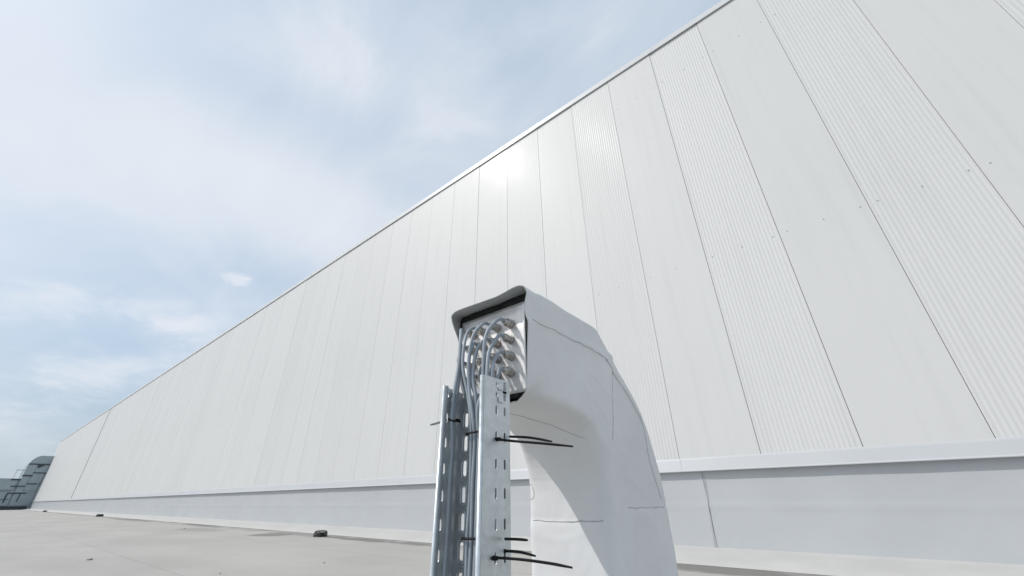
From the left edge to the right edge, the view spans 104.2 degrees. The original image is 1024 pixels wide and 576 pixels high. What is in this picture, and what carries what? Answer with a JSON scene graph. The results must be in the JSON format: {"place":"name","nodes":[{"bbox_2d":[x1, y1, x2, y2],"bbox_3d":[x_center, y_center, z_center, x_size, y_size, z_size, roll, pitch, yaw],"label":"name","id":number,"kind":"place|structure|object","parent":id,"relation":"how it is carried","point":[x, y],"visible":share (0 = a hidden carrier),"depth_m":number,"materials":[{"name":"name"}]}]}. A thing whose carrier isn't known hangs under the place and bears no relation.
{"place":"outdoors","nodes":[
{"label":"outdoors","id":0,"kind":"place"},
{"bbox_2d":[313,530,327,536],"bbox_3d":[-3.972,5.095,8.275,0.291,0.115,0.247,-11,-30,19],"label":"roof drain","id":1,"kind":"object","parent":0,"point":[319,533],"visible":1,"depth_m":8.21,"materials":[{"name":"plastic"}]},
{"bbox_2d":[0,0,721,478],"label":"sky","id":2,"kind":"structure","parent":0,"point":[170,170],"materials":[{"name":"blue"}]},
{"bbox_2d":[0,507,828,575],"bbox_3d":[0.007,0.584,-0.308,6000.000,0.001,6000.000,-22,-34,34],"label":"ground","id":3,"kind":"structure","parent":0,"point":[37,543],"depth_m":5.88,"materials":[{"name":"grey concrete"}]},
{"bbox_2d":[0,456,53,509],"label":"ventilation housing","id":4,"kind":"object","parent":3,"relation":"on","point":[19,493],"visible":0.99,"depth_m":56.45,"materials":[{"name":"grey metal"}]},
{"bbox_2d":[430,375,510,575],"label":"cable tray","id":5,"kind":"object","parent":3,"relation":"on","point":[490,540],"visible":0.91,"depth_m":0.68,"materials":[{"name":"metal"}]},
{"bbox_2d":[448,418,460,422],"bbox_3d":[-0.110,0.250,0.752,0.020,0.010,0.026,-22,-34,34],"label":"cable tie","id":6,"kind":"object","parent":5,"relation":"attached to","point":[457,420],"visible":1,"depth_m":0.74,"materials":[{"name":"black plastic"}]},
{"bbox_2d":[461,537,527,540],"bbox_3d":[-0.025,0.394,0.625,0.127,0.006,0.046,-22,-34,34],"label":"cable tie","id":7,"kind":"object","parent":5,"relation":"attached to","point":[505,538],"visible":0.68,"depth_m":0.62,"materials":[{"name":"black plastic"}]},
{"bbox_2d":[465,430,551,441],"bbox_3d":[-0.009,0.255,0.682,0.173,0.031,0.046,-22,-34,34],"label":"cable tie","id":8,"kind":"object","parent":5,"relation":"attached to","point":[512,436],"visible":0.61,"depth_m":0.68,"materials":[{"name":"black plastic"}]},
{"bbox_2d":[504,549,535,556],"bbox_3d":[0.009,0.399,0.601,0.071,0.006,0.009,-22,-34,34],"label":"cable tie","id":9,"kind":"object","parent":5,"relation":"attached to","point":[519,552],"visible":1,"depth_m":0.60,"materials":[{"name":"black plastic"}]},
{"bbox_2d":[490,556,572,568],"bbox_3d":[0.025,0.385,0.560,0.139,0.006,0.010,-20,-33,32],"label":"cable tie","id":10,"kind":"object","parent":5,"relation":"attached to","point":[494,558],"visible":1,"depth_m":0.56,"materials":[{"name":"black plastic"}]},
{"bbox_2d":[494,437,572,446],"bbox_3d":[0.031,0.246,0.635,0.148,0.026,0.010,-20,-33,32],"label":"cable tie","id":11,"kind":"object","parent":5,"relation":"attached to","point":[527,442],"visible":1,"depth_m":0.64,"materials":[{"name":"black plastic"}]},
{"bbox_2d":[22,509,1023,575],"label":"verge","id":12,"kind":"structure","parent":3,"relation":"on","point":[821,563],"depth_m":4.23,"materials":[{"name":"grey concrete"}]},
{"bbox_2d":[28,0,1023,564],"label":"warehouse","id":13,"kind":"structure","parent":3,"relation":"on","point":[770,252],"depth_m":6.04,"materials":[{"name":"grey metal"}]},
{"bbox_2d":[451,285,678,575],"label":"cable duct","id":14,"kind":"object","parent":3,"relation":"on","point":[598,505],"visible":0.79,"depth_m":0.90,"materials":[{"name":"white plastic"}]},
{"bbox_2d":[442,328,465,575],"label":"control cable","id":15,"kind":"object","parent":14,"relation":"attached to","point":[448,504],"visible":0.98,"depth_m":0.71,"materials":[{"name":"grey plastic"}]},
{"bbox_2d":[446,344,466,575],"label":"control cable","id":16,"kind":"object","parent":14,"relation":"attached to","point":[450,526],"visible":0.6,"depth_m":0.71,"materials":[{"name":"grey plastic"}]},
{"bbox_2d":[460,361,467,406],"bbox_3d":[-0.090,0.537,0.636,0.025,0.887,0.080,13,-31,-25],"label":"control cable","id":17,"kind":"object","parent":14,"relation":"attached to","point":[463,387],"visible":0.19,"depth_m":0.81,"materials":[{"name":"grey plastic"}]},
{"bbox_2d":[461,327,475,575],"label":"control cable","id":18,"kind":"object","parent":14,"relation":"attached to","point":[470,460],"visible":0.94,"depth_m":0.71,"materials":[{"name":"grey plastic"}]},
{"bbox_2d":[470,342,478,397],"bbox_3d":[-0.070,0.512,0.628,0.030,0.923,0.072,12,-30,-22],"label":"control cable","id":19,"kind":"object","parent":14,"relation":"attached to","point":[474,344],"visible":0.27,"depth_m":0.84,"materials":[{"name":"grey plastic"}]},
{"bbox_2d":[467,322,489,575],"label":"control cable","id":20,"kind":"object","parent":14,"relation":"attached to","point":[471,530],"visible":0.98,"depth_m":0.70,"materials":[{"name":"grey plastic"}]},
{"bbox_2d":[471,338,490,571],"bbox_3d":[-0.054,0.506,0.617,0.022,0.922,0.052,-22,-34,34],"label":"control cable","id":21,"kind":"object","parent":14,"relation":"attached to","point":[479,345],"visible":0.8,"depth_m":0.77,"materials":[{"name":"grey plastic"}]},
{"bbox_2d":[479,354,490,382],"bbox_3d":[-0.043,0.522,0.609,0.032,0.886,0.037,-22,-34,34],"label":"control cable","id":22,"kind":"object","parent":14,"relation":"attached to","point":[480,370],"visible":0.12,"depth_m":0.79,"materials":[{"name":"grey plastic"}]},
{"bbox_2d":[472,317,504,575],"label":"control cable","id":23,"kind":"object","parent":14,"relation":"attached to","point":[491,325],"visible":0.62,"depth_m":0.72,"materials":[{"name":"grey plastic"}]},
{"bbox_2d":[485,333,504,375],"bbox_3d":[-0.031,0.494,0.595,0.017,0.922,0.062,-22,-34,34],"label":"control cable","id":24,"kind":"object","parent":14,"relation":"attached to","point":[496,338],"visible":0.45,"depth_m":0.78,"materials":[{"name":"grey plastic"}]},
{"bbox_2d":[490,350,504,376],"bbox_3d":[-0.025,0.510,0.586,0.013,0.886,0.056,-12,-30,20],"label":"control cable","id":25,"kind":"object","parent":14,"relation":"attached to","point":[502,352],"visible":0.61,"depth_m":0.77,"materials":[{"name":"grey plastic"}]},
{"bbox_2d":[494,366,504,563],"bbox_3d":[-0.020,0.528,0.584,0.012,0.851,0.040,-10,-29,17],"label":"control cable","id":26,"kind":"object","parent":14,"relation":"attached to","point":[499,369],"visible":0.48,"depth_m":0.72,"materials":[{"name":"grey plastic"}]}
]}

